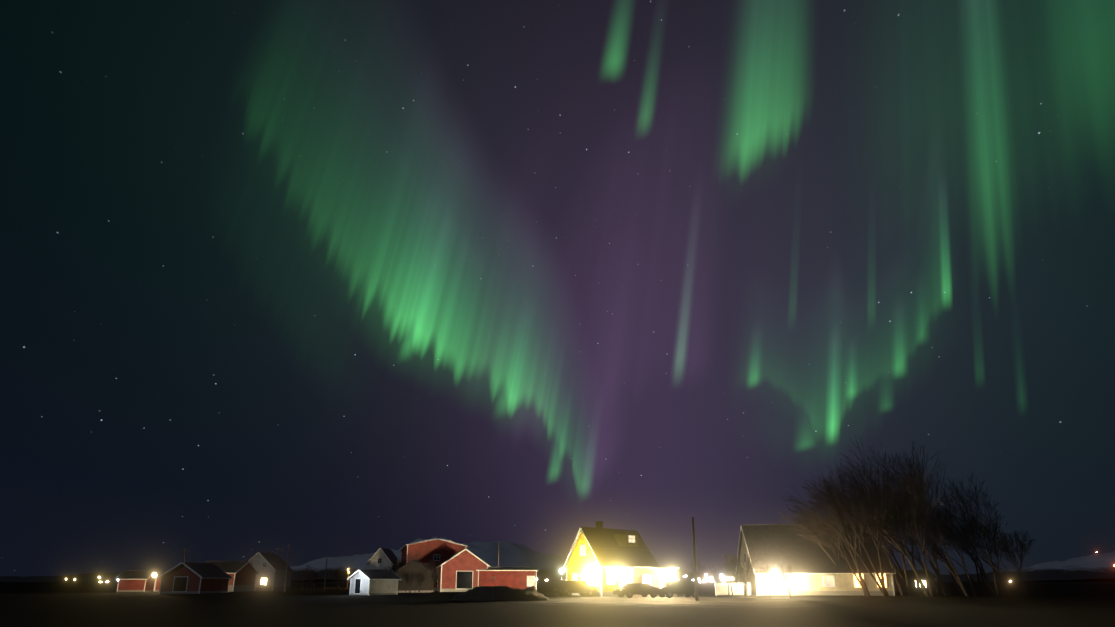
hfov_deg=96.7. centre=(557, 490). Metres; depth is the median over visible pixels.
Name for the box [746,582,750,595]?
picket fence
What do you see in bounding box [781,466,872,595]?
bare tree
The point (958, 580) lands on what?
bare tree
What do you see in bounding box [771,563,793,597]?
bare sapling
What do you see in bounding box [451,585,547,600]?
soil heap
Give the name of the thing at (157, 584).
house
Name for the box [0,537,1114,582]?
mountains
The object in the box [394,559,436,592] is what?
dark shed
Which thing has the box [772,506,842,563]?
bare tree
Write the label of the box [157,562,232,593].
house
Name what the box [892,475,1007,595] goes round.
bare tree
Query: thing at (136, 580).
shed
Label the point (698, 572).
tree
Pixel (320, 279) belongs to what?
sky
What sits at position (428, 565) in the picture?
tree
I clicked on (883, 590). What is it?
bare tree
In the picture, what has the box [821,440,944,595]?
bare tree
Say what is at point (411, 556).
tree
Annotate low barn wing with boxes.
[476,567,538,589]
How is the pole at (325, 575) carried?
on the field ground at (331, 605)
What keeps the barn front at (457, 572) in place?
on the field ground at (331, 605)
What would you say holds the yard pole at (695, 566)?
on the gravel yard at (716, 602)
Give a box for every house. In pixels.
[157,562,232,593]
[248,551,293,590]
[366,547,398,570]
[563,521,678,596]
[736,517,895,595]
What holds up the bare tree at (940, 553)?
on the field ground at (331, 605)
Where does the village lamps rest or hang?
on the field ground at (331, 605)
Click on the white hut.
(372, 582)
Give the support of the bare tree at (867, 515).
on the field ground at (331, 605)
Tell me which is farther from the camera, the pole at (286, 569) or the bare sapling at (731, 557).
the pole at (286, 569)
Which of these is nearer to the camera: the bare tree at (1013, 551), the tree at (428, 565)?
the bare tree at (1013, 551)
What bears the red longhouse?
on the field ground at (331, 605)
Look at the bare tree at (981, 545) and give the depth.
56.65 m
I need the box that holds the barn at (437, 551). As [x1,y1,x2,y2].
[399,538,467,590]
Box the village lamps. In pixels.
[65,551,1114,586]
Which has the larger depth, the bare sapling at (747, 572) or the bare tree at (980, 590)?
the bare tree at (980, 590)
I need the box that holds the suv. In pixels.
[656,580,703,597]
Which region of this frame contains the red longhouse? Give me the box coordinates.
[205,561,258,591]
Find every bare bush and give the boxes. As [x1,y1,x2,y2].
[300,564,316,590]
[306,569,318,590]
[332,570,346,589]
[391,558,407,571]
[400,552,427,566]
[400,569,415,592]
[413,571,424,592]
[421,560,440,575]
[430,570,440,592]
[676,566,686,580]
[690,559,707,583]
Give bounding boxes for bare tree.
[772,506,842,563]
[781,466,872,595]
[787,436,897,596]
[811,455,949,596]
[820,463,899,593]
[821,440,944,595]
[836,462,935,594]
[842,444,958,595]
[847,463,976,595]
[863,478,949,593]
[874,494,964,594]
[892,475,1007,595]
[918,487,987,593]
[918,508,1014,595]
[952,528,1036,594]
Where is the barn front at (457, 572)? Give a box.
[436,548,489,591]
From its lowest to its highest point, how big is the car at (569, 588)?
1.672 m
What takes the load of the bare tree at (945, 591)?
on the field ground at (331, 605)
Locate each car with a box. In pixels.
[554,581,595,596]
[613,583,656,597]
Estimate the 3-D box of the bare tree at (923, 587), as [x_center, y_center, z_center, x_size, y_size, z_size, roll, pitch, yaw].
[35.066,3.557,54.423,9.519,16.392,14.637,9,-14,-41]
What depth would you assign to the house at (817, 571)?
59.15 m
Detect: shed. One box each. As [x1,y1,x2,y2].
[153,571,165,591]
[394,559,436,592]
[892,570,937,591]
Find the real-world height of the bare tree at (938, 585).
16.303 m
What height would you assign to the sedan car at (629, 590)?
1.412 m
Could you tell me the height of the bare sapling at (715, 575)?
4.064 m
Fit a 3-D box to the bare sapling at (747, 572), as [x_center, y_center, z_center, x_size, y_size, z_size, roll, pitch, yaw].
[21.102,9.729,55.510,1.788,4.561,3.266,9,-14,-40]
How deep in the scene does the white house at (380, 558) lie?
99.85 m
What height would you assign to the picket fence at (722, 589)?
1.550 m
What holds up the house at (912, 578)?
on the field ground at (331, 605)
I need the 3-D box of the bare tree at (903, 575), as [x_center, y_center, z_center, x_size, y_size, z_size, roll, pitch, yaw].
[40.841,4.881,63.592,13.580,17.154,12.036,0,-11,1]
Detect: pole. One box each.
[284,545,289,591]
[324,559,326,590]
[691,517,698,600]
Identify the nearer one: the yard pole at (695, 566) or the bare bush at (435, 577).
the yard pole at (695, 566)
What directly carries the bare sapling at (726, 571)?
on the field ground at (331, 605)
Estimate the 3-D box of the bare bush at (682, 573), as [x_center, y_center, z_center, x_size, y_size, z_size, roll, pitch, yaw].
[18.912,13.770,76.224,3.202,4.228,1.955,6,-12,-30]
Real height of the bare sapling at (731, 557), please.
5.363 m
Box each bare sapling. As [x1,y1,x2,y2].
[709,564,737,595]
[720,552,737,595]
[721,552,743,595]
[731,557,756,595]
[754,565,773,597]
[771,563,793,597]
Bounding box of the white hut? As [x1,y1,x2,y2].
[347,569,401,594]
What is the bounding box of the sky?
[0,0,1114,576]
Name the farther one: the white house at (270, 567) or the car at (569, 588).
the white house at (270, 567)
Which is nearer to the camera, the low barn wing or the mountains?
the low barn wing
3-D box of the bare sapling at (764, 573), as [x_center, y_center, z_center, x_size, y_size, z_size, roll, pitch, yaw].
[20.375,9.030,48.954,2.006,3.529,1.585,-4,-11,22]
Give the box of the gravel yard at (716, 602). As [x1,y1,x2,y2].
[508,596,829,607]
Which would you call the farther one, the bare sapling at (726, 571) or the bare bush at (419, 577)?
the bare bush at (419, 577)
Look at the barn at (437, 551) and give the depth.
91.28 m
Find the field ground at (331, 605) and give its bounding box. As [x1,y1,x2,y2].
[0,583,1114,626]
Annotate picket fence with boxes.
[715,582,748,595]
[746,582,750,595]
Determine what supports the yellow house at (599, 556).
on the field ground at (331, 605)
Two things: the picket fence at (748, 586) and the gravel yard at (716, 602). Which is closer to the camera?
the gravel yard at (716, 602)
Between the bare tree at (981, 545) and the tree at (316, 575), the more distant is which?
the tree at (316, 575)
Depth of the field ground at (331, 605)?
26.34 m
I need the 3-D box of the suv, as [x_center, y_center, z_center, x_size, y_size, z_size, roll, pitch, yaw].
[12.029,9.823,49.311,4.520,1.672,2.000,2,-11,-13]
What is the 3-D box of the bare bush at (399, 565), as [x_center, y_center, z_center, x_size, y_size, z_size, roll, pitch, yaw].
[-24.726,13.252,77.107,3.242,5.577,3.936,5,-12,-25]

